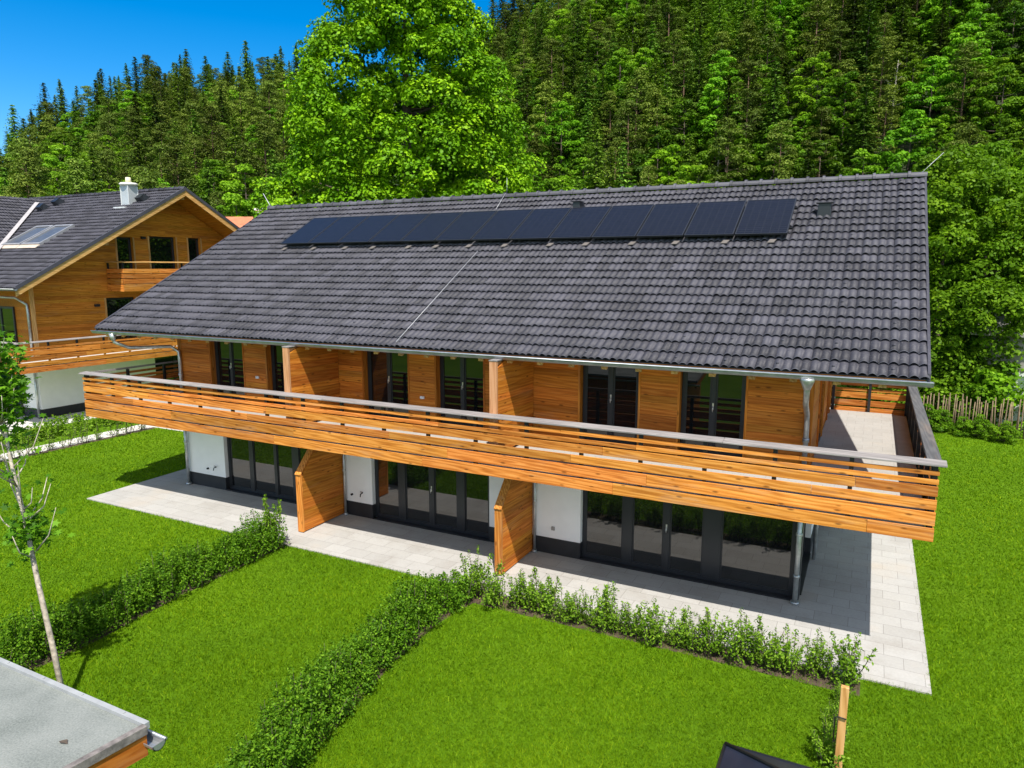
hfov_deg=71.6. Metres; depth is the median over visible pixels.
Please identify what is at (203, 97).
spruce tree
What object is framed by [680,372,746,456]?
window
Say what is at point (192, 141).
pine tree
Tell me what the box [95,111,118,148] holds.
pine tree
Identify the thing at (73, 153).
spruce tree
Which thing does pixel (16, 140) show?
pine tree
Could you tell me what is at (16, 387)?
window
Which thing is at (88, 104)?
spruce tree
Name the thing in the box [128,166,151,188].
pine tree
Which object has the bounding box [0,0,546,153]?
sky
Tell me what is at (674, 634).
hedge shrub
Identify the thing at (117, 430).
path shrub
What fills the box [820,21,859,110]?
pine tree
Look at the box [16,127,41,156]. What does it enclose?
pine tree
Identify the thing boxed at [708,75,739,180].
spruce tree
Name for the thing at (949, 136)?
broadleaf tree
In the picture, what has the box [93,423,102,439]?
path shrub
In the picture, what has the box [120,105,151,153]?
pine tree
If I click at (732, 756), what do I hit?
dark roofed shelter
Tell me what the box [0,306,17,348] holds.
window
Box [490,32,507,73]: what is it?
pine tree
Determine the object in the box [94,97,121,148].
pine tree
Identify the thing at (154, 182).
pine tree
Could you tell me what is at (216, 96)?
pine tree
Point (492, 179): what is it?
pine tree
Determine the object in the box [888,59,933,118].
broadleaf tree
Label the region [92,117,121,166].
pine tree
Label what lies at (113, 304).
window
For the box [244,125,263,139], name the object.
broadleaf tree
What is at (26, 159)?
pine tree
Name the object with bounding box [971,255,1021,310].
garden tree
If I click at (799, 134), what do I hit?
broadleaf tree
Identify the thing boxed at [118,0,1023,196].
undergrowth
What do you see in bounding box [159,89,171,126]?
spruce tree
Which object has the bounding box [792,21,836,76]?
broadleaf tree
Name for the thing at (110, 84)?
spruce tree
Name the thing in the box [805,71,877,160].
broadleaf tree
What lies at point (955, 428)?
bush
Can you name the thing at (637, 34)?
broadleaf tree
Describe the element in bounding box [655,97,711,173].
broadleaf tree
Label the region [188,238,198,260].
window
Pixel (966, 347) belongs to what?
bush
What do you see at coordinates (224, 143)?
pine tree
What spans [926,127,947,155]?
spruce tree
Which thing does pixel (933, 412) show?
bush
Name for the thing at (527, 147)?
spruce tree
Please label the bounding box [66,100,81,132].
spruce tree
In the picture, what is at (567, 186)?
broadleaf tree
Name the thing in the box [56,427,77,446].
path shrub
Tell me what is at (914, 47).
broadleaf tree
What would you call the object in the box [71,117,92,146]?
pine tree
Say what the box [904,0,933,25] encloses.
pine tree
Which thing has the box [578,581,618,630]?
hedge shrub
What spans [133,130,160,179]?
pine tree
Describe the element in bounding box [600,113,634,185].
pine tree
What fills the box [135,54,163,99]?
pine tree
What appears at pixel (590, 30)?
broadleaf tree
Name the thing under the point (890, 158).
broadleaf tree
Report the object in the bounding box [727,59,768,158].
pine tree
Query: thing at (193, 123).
spruce tree
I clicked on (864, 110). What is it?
spruce tree
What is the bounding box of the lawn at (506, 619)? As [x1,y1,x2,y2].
[0,385,1023,767]
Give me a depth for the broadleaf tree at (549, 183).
95.74 m
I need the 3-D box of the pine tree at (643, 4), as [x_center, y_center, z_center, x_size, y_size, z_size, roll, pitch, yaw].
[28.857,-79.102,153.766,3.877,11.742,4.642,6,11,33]
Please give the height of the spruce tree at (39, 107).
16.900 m
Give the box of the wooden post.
[832,684,848,767]
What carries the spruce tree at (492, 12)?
on the hillside
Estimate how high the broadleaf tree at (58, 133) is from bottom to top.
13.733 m
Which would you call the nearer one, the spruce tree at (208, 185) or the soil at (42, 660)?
the soil at (42, 660)
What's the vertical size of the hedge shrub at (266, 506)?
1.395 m
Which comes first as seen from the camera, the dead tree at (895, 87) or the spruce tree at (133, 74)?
the dead tree at (895, 87)
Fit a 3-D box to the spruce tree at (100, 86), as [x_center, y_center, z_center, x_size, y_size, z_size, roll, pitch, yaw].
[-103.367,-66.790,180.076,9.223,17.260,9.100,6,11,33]
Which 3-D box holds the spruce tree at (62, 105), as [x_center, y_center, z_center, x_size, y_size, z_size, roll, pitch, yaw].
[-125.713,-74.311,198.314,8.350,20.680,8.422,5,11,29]
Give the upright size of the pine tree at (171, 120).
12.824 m
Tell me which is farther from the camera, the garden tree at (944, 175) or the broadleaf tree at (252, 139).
the broadleaf tree at (252, 139)
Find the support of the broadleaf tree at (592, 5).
on the hillside
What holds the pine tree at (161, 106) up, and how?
on the hillside
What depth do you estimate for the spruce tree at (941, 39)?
105.54 m
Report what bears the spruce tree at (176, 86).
on the hillside
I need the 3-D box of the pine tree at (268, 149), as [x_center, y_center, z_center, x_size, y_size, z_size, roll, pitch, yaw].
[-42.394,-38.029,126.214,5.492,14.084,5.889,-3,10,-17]
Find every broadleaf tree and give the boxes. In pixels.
[0,177,25,197]
[20,177,41,196]
[23,141,64,176]
[25,156,69,197]
[36,192,56,196]
[37,129,84,176]
[39,145,86,187]
[40,171,73,194]
[41,131,65,145]
[53,135,85,155]
[56,111,88,138]
[63,151,106,189]
[65,127,95,154]
[66,162,116,193]
[78,105,123,145]
[86,135,124,188]
[89,181,114,192]
[109,142,149,184]
[111,90,151,132]
[112,126,131,147]
[114,175,141,191]
[118,116,151,141]
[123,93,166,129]
[151,131,192,178]
[156,177,169,187]
[183,159,248,212]
[190,172,214,199]
[195,159,227,195]
[199,122,241,171]
[200,91,215,104]
[202,83,218,96]
[216,192,258,216]
[217,163,270,215]
[219,89,251,128]
[220,193,251,216]
[222,148,263,192]
[233,196,262,216]
[240,112,254,140]
[244,120,280,166]
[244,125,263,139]
[246,138,271,156]
[246,139,282,186]
[255,108,283,143]
[260,91,286,114]
[263,163,291,185]
[278,103,301,139]
[287,163,326,195]
[482,28,509,56]
[497,60,522,81]
[506,22,532,56]
[507,49,538,92]
[507,68,544,113]
[513,91,537,133]
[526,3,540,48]
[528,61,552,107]
[530,44,546,80]
[531,90,567,145]
[532,101,589,178]
[533,178,564,196]
[539,177,573,196]
[541,39,567,87]
[541,163,575,191]
[543,9,581,54]
[543,47,579,100]
[547,92,591,155]
[558,42,585,96]
[560,34,586,66]
[561,157,603,194]
[565,0,586,10]
[565,142,607,188]
[578,40,617,93]
[579,0,604,47]
[580,69,605,109]
[585,0,610,28]
[587,26,604,55]
[592,51,639,121]
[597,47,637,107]
[600,0,626,20]
[605,15,627,42]
[608,2,640,14]
[608,15,655,75]
[611,0,640,29]
[611,71,661,137]
[615,3,649,54]
[625,47,670,112]
[628,125,692,190]
[638,53,688,120]
[639,144,700,188]
[645,0,688,42]
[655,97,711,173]
[658,30,689,79]
[673,12,692,47]
[675,165,716,189]
[685,76,751,165]
[688,126,762,188]
[690,50,742,128]
[693,37,743,81]
[703,9,735,50]
[705,0,736,31]
[708,76,752,134]
[728,0,772,43]
[730,0,754,28]
[731,64,791,143]
[742,124,806,186]
[749,21,798,85]
[753,0,807,51]
[768,0,803,32]
[770,85,806,134]
[781,51,846,137]
[782,0,827,59]
[784,113,819,162]
[788,139,851,183]
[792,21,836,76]
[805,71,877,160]
[832,0,866,33]
[837,148,889,181]
[845,0,895,24]
[860,0,916,30]
[869,109,953,179]
[879,6,918,44]
[883,40,927,94]
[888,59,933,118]
[898,55,969,141]
[910,114,962,168]
[912,0,983,52]
[917,0,965,31]
[934,23,1001,111]
[936,31,985,83]
[948,0,1007,33]
[951,2,1003,68]
[960,31,1017,97]
[962,65,1023,153]
[963,57,1022,132]
[980,118,1023,149]
[984,0,1023,64]
[1005,78,1023,133]
[1006,147,1022,168]
[1007,129,1023,164]
[1011,6,1023,62]
[1014,53,1023,107]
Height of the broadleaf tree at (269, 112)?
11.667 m
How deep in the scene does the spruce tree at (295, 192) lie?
103.91 m
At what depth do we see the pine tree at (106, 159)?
102.94 m
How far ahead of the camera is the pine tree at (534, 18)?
175.38 m
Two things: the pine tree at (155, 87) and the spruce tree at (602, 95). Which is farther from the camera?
the pine tree at (155, 87)
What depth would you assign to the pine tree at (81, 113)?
192.03 m
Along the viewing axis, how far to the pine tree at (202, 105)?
151.25 m
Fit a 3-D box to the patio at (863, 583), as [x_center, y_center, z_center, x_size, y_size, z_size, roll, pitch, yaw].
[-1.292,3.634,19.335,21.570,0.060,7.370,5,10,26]
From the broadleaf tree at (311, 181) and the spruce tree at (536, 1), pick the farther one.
the spruce tree at (536, 1)
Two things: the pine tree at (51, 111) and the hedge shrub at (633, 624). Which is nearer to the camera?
the hedge shrub at (633, 624)
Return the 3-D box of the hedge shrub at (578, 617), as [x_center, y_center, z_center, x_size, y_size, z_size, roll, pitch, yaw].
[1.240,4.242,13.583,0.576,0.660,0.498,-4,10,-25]
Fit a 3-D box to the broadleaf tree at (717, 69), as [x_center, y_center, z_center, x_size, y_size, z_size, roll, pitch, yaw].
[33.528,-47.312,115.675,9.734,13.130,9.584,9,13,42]
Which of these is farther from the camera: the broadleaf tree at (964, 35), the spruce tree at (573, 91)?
the spruce tree at (573, 91)
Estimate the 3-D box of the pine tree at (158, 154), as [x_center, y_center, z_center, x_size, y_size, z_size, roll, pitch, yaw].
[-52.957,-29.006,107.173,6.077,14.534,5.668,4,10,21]
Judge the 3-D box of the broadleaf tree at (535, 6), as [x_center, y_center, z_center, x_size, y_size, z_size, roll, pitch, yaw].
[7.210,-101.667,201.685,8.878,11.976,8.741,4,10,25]
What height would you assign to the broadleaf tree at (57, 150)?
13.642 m
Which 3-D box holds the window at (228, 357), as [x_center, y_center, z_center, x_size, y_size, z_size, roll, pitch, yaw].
[-8.299,-0.590,20.909,1.322,2.190,0.240,5,10,26]
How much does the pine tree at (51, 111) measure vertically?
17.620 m
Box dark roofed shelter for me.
[716,742,811,767]
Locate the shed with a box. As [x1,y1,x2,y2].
[0,657,166,767]
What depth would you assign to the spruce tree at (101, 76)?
193.63 m
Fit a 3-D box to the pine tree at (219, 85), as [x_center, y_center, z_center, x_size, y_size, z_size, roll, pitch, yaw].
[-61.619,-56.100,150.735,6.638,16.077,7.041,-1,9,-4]
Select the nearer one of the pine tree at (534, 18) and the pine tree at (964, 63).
the pine tree at (964, 63)
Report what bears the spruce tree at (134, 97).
on the hillside
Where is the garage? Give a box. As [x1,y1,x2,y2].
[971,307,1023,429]
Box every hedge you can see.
[0,412,131,447]
[0,508,289,670]
[215,566,477,767]
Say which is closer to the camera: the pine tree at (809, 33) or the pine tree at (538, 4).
the pine tree at (809, 33)
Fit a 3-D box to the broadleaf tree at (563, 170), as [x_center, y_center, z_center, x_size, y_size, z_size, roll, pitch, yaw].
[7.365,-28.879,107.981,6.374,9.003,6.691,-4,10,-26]
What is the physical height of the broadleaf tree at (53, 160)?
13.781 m
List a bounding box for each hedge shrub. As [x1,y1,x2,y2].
[261,494,283,547]
[454,545,493,598]
[474,559,507,608]
[502,568,532,611]
[517,566,550,613]
[529,573,561,617]
[546,583,579,624]
[563,590,588,625]
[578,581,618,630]
[597,603,626,633]
[610,600,653,638]
[635,598,676,647]
[659,605,694,648]
[669,613,707,653]
[694,607,741,658]
[718,607,763,668]
[745,615,789,671]
[765,625,804,675]
[795,627,834,680]
[806,720,850,767]
[818,705,850,743]
[822,696,846,724]
[824,631,877,688]
[832,680,854,704]
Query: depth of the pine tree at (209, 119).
117.76 m
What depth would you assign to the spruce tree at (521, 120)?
114.53 m
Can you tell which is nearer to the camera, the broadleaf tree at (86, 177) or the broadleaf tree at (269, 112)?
the broadleaf tree at (86, 177)
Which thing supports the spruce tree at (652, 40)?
on the hillside
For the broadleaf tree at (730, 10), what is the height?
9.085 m
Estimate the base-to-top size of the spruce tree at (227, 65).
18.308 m
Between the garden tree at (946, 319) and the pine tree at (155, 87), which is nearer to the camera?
the garden tree at (946, 319)
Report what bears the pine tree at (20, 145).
on the hillside
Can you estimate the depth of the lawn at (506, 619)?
12.35 m
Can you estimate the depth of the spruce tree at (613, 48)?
136.46 m
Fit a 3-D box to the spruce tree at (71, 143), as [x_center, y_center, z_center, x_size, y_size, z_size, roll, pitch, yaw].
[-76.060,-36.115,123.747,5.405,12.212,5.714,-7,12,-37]
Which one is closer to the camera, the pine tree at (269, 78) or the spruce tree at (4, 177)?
the spruce tree at (4, 177)
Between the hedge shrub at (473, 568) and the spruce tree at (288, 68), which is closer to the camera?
the hedge shrub at (473, 568)
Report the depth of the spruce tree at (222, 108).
140.10 m
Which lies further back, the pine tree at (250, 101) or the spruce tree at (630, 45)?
the pine tree at (250, 101)
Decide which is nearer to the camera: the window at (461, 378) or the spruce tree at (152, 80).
the window at (461, 378)
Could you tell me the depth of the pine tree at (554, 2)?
175.88 m
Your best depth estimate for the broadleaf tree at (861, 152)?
89.29 m
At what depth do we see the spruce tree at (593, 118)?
111.46 m
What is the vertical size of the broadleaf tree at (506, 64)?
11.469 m
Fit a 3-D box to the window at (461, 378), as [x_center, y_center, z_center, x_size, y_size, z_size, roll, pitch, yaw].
[-1.226,-0.013,17.371,1.322,2.190,0.240,5,10,26]
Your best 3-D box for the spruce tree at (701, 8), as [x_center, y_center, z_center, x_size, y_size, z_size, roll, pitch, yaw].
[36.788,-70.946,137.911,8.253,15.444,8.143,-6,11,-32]
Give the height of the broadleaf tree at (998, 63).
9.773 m
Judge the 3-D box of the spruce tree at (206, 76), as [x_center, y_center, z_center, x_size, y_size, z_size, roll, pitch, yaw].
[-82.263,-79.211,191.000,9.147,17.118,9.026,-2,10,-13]
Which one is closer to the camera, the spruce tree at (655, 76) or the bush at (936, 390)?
the bush at (936, 390)
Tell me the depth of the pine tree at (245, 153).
104.59 m
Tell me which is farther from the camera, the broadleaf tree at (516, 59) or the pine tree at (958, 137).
the broadleaf tree at (516, 59)
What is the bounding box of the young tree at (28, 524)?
[0,325,75,683]
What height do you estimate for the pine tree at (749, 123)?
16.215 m
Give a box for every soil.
[0,427,153,462]
[13,545,282,669]
[289,590,859,767]
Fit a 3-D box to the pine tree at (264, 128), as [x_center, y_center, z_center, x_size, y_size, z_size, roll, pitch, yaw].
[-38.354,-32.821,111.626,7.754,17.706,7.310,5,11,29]
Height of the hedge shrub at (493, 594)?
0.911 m
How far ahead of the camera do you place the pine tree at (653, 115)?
106.86 m
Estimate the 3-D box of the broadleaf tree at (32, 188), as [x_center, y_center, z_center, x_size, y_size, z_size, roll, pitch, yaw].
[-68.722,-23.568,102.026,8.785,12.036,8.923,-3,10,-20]
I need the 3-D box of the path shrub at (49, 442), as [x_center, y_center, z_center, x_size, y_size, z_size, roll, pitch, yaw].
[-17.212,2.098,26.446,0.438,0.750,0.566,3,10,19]
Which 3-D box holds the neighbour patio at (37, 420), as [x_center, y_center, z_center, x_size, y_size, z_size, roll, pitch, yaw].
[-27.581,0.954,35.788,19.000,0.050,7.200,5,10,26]
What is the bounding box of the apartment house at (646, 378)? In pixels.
[78,152,947,605]
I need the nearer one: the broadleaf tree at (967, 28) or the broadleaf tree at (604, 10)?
the broadleaf tree at (967, 28)
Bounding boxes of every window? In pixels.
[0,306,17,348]
[0,374,23,414]
[106,297,136,342]
[116,237,133,278]
[149,236,174,278]
[155,355,178,385]
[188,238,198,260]
[214,341,244,399]
[226,437,306,503]
[270,345,292,404]
[367,351,408,418]
[373,459,488,541]
[440,356,482,427]
[580,490,796,600]
[582,365,638,444]
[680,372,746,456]
[800,523,810,594]
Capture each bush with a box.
[886,365,964,418]
[923,404,950,431]
[924,341,1021,422]
[930,409,954,431]
[933,358,1019,428]
[949,336,1023,430]
[949,416,974,437]
[963,413,994,439]
[990,420,1021,444]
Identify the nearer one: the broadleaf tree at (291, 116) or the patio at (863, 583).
the patio at (863, 583)
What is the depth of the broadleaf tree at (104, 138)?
125.16 m
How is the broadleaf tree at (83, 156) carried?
on the hillside
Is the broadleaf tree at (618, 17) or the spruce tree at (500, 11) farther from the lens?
the spruce tree at (500, 11)
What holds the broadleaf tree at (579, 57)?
on the hillside
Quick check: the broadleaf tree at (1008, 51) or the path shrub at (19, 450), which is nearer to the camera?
the path shrub at (19, 450)
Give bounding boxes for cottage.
[226,208,264,227]
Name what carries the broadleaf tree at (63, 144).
on the hillside
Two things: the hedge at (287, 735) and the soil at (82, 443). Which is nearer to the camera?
the hedge at (287, 735)
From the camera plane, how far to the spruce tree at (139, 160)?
102.63 m
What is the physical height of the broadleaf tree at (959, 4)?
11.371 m
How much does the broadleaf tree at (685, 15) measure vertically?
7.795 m
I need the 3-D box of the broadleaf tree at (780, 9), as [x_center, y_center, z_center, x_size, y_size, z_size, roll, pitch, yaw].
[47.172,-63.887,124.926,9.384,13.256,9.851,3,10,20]
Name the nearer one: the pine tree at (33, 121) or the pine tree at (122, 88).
the pine tree at (122, 88)
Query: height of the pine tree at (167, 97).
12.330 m
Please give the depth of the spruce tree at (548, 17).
185.59 m
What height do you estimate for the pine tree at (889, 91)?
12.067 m
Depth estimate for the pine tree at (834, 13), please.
112.76 m
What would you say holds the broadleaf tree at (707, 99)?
on the hillside
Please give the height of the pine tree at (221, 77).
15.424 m
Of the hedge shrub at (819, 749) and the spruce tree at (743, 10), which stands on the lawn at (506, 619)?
the hedge shrub at (819, 749)
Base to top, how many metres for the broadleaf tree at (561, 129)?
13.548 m
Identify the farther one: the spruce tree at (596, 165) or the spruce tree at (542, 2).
the spruce tree at (542, 2)
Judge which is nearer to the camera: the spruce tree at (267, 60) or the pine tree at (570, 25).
the pine tree at (570, 25)
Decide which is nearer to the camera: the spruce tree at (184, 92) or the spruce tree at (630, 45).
the spruce tree at (630, 45)
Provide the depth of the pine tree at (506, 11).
202.47 m
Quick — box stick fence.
[923,393,1023,438]
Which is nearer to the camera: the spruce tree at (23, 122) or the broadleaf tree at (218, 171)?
the broadleaf tree at (218, 171)
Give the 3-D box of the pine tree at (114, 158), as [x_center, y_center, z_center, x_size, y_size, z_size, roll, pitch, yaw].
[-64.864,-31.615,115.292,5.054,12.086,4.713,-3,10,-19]
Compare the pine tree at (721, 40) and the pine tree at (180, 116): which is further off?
the pine tree at (180, 116)
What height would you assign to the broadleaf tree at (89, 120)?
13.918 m
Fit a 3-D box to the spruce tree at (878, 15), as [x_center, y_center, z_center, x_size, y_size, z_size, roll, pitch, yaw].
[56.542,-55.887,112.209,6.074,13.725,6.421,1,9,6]
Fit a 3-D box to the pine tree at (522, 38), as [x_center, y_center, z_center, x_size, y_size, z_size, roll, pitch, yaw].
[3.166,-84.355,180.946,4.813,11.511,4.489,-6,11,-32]
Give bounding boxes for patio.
[0,411,94,435]
[87,469,931,694]
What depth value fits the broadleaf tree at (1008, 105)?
87.84 m
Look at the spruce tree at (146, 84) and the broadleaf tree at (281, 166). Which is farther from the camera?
the spruce tree at (146, 84)
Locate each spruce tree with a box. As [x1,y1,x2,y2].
[0,167,13,194]
[1,104,20,162]
[16,118,30,152]
[27,109,36,138]
[32,82,58,126]
[34,105,49,152]
[51,95,63,145]
[55,79,71,127]
[57,90,69,126]
[65,149,86,193]
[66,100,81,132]
[66,140,78,167]
[68,86,85,128]
[83,101,95,130]
[84,144,108,192]
[86,80,106,147]
[87,69,112,112]
[93,72,105,99]
[94,85,109,119]
[105,76,114,99]
[108,76,122,116]
[116,75,124,101]
[121,63,133,100]
[123,123,156,185]
[124,93,151,166]
[126,76,133,90]
[129,56,141,107]
[133,81,141,97]
[135,71,157,125]
[141,92,169,159]
[142,64,159,102]
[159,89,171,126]
[162,63,190,124]
[162,120,200,185]
[170,62,179,117]
[172,80,192,144]
[177,54,182,75]
[179,49,198,91]
[179,60,192,96]
[183,109,204,192]
[195,90,211,128]
[197,56,213,92]
[199,157,221,212]
[208,67,214,82]
[215,86,232,139]
[220,118,253,209]
[221,52,235,81]
[223,71,238,121]
[229,65,235,84]
[234,66,246,124]
[239,41,259,102]
[248,131,259,154]
[249,61,258,94]
[257,56,278,101]
[260,149,288,203]
[273,46,286,104]
[273,54,279,88]
[279,137,305,202]
[286,60,294,83]
[291,44,299,86]
[487,0,500,48]
[495,0,509,35]
[500,59,518,102]
[504,19,526,70]
[506,0,517,34]
[510,117,537,185]
[515,75,543,164]
[518,11,530,52]
[523,0,532,18]
[523,130,538,177]
[527,0,539,38]
[527,8,549,63]
[528,0,550,53]
[541,63,565,121]
[543,0,554,32]
[544,128,560,186]
[546,28,558,67]
[561,48,582,129]
[564,1,593,84]
[564,58,604,154]
[569,98,598,162]
[573,176,581,194]
[576,40,596,101]
[578,117,613,193]
[580,106,606,186]
[592,71,613,142]
[597,147,621,193]
[600,32,623,88]
[607,142,636,192]
[608,1,634,20]
[621,39,632,98]
[635,0,663,63]
[637,54,671,145]
[643,21,665,81]
[646,72,681,159]
[669,0,709,80]
[675,35,719,138]
[676,0,712,23]
[681,134,696,175]
[684,29,702,110]
[686,0,713,51]
[687,21,706,91]
[700,0,732,70]
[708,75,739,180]
[724,0,762,66]
[734,14,757,88]
[744,56,796,170]
[751,0,776,77]
[759,16,800,104]
[797,148,819,183]
[825,0,876,81]
[829,0,896,111]
[842,74,883,180]
[856,0,886,60]
[878,0,918,68]
[921,0,954,65]
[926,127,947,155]
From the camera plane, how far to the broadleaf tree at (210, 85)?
183.73 m
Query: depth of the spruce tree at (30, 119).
191.00 m
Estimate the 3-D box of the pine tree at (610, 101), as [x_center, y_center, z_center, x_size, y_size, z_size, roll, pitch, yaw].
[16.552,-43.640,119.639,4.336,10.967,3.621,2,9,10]
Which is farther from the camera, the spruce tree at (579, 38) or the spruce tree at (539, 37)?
the spruce tree at (539, 37)
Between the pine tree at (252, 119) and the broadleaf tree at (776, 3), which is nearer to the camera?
the broadleaf tree at (776, 3)
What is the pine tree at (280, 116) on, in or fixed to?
on the hillside
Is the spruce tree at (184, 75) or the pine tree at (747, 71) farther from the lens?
the spruce tree at (184, 75)
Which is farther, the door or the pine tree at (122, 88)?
the pine tree at (122, 88)
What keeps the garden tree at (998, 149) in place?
on the lawn at (506, 619)
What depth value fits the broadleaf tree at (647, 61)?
125.46 m
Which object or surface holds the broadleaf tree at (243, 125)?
on the hillside
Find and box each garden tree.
[841,143,1023,425]
[928,167,1023,370]
[928,185,980,364]
[931,140,1023,329]
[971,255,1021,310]
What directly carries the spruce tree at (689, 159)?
on the hillside
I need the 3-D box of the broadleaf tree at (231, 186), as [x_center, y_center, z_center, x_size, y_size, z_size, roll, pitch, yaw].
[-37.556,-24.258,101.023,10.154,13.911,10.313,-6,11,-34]
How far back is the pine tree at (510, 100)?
127.58 m
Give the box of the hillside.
[345,0,1023,308]
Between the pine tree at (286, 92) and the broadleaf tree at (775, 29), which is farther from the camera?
the pine tree at (286, 92)
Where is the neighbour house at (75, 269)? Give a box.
[0,177,238,418]
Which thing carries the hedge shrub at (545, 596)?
on the soil at (820, 683)
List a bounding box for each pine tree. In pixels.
[0,147,53,197]
[0,155,24,197]
[0,173,52,197]
[5,138,42,196]
[7,138,21,151]
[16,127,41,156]
[20,158,63,196]
[26,115,37,126]
[35,101,58,136]
[38,114,60,147]
[50,168,69,190]
[56,158,98,195]
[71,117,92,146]
[77,86,94,118]
[77,132,106,165]
[78,108,86,119]
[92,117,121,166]
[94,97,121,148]
[94,149,121,190]
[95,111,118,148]
[98,152,124,183]
[110,107,157,172]
[116,83,132,106]
[116,158,134,178]
[119,121,146,155]
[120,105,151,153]
[121,151,146,180]
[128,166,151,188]
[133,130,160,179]
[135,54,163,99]
[137,170,168,189]
[138,80,158,116]
[143,65,176,116]
[143,143,177,184]
[147,101,172,140]
[151,123,172,178]
[155,135,205,198]
[156,154,189,186]
[157,73,180,116]
[159,87,177,117]
[165,118,187,143]
[172,101,211,165]
[173,67,199,110]
[174,111,190,155]
[177,179,200,197]
[179,98,218,155]
[181,133,215,193]
[187,88,200,100]
[193,74,205,91]
[193,105,229,186]
[195,98,211,129]
[205,80,237,131]
[207,87,233,141]
[208,73,231,98]
[208,126,229,165]
[208,191,228,216]
[212,68,222,83]
[219,129,243,173]
[223,140,262,216]
[224,75,254,139]
[240,115,290,192]
[241,90,264,123]
[242,88,257,111]
[242,106,260,140]
[253,74,285,119]
[253,81,281,136]
[255,57,266,76]
[255,65,265,88]
[258,129,281,174]
[264,58,283,88]
[265,104,298,161]
[266,122,282,163]
[274,72,292,105]
[278,90,292,109]
[477,161,497,192]
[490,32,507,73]
[490,79,518,131]
[491,86,514,135]
[493,2,513,41]
[493,33,509,69]
[507,0,528,36]
[511,44,534,107]
[512,0,531,31]
[516,133,553,196]
[517,29,530,60]
[525,80,560,159]
[528,10,543,59]
[529,0,540,15]
[534,0,546,29]
[534,35,550,79]
[536,38,566,102]
[543,0,570,34]
[552,0,569,27]
[560,6,585,47]
[572,0,592,26]
[573,66,598,117]
[588,21,608,78]
[598,91,618,144]
[599,28,618,60]
[600,17,618,57]
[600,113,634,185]
[600,140,631,188]
[607,99,647,186]
[615,67,658,176]
[637,0,648,26]
[637,165,661,191]
[638,87,678,172]
[640,4,667,64]
[654,0,684,53]
[661,29,687,93]
[666,47,695,129]
[666,179,685,189]
[698,117,755,186]
[705,31,738,98]
[722,88,768,180]
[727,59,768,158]
[730,19,765,86]
[743,22,787,121]
[763,121,798,184]
[793,0,837,112]
[798,107,840,182]
[811,0,845,49]
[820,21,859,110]
[821,0,867,56]
[830,59,860,121]
[856,36,907,147]
[865,85,904,164]
[871,14,902,86]
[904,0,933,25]
[936,41,991,128]
[942,126,975,167]
[944,121,991,167]
[987,0,1022,38]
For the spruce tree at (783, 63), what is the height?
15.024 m
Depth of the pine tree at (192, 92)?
168.66 m
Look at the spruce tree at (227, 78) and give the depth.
169.35 m
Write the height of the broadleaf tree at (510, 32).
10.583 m
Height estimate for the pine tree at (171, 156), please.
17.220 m
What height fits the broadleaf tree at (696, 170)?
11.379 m
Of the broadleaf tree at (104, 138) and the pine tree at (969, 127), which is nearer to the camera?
the pine tree at (969, 127)
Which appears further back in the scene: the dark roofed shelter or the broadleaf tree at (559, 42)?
the broadleaf tree at (559, 42)
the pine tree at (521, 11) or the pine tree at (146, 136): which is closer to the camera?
the pine tree at (146, 136)
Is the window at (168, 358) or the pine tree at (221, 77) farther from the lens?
the pine tree at (221, 77)
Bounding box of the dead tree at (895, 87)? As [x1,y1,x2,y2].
[889,60,902,129]
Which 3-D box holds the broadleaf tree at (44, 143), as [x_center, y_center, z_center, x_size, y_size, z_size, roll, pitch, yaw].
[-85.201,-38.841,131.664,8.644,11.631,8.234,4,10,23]
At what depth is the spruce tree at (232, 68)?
208.37 m
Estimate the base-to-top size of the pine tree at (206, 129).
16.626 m
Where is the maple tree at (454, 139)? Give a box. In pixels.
[245,0,546,218]
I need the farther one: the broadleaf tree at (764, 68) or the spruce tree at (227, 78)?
the spruce tree at (227, 78)
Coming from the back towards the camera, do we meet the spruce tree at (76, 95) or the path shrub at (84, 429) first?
the spruce tree at (76, 95)
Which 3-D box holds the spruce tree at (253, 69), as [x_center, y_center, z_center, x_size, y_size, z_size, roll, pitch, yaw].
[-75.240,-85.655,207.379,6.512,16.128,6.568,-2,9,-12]
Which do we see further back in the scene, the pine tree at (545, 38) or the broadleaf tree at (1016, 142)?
the pine tree at (545, 38)
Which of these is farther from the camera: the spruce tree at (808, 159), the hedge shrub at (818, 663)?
the spruce tree at (808, 159)
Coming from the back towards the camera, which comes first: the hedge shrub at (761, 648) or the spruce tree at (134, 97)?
the spruce tree at (134, 97)
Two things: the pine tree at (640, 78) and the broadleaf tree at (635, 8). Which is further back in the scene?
the broadleaf tree at (635, 8)
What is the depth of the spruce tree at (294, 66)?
224.00 m
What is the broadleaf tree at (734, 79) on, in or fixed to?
on the hillside
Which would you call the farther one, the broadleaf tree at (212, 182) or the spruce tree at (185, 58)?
the spruce tree at (185, 58)
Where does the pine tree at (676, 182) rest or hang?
on the hillside
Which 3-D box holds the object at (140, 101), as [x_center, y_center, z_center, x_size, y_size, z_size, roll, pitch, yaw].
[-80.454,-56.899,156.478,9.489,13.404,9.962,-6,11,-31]
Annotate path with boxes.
[0,424,182,460]
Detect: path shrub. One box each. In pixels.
[0,438,23,458]
[18,430,42,455]
[43,432,56,450]
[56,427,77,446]
[71,419,90,443]
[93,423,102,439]
[101,419,123,436]
[120,422,138,433]
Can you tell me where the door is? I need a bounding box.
[987,372,1023,423]
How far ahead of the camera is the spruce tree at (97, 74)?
203.74 m
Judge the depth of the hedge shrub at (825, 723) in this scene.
10.12 m
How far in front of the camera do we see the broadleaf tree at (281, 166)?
108.54 m

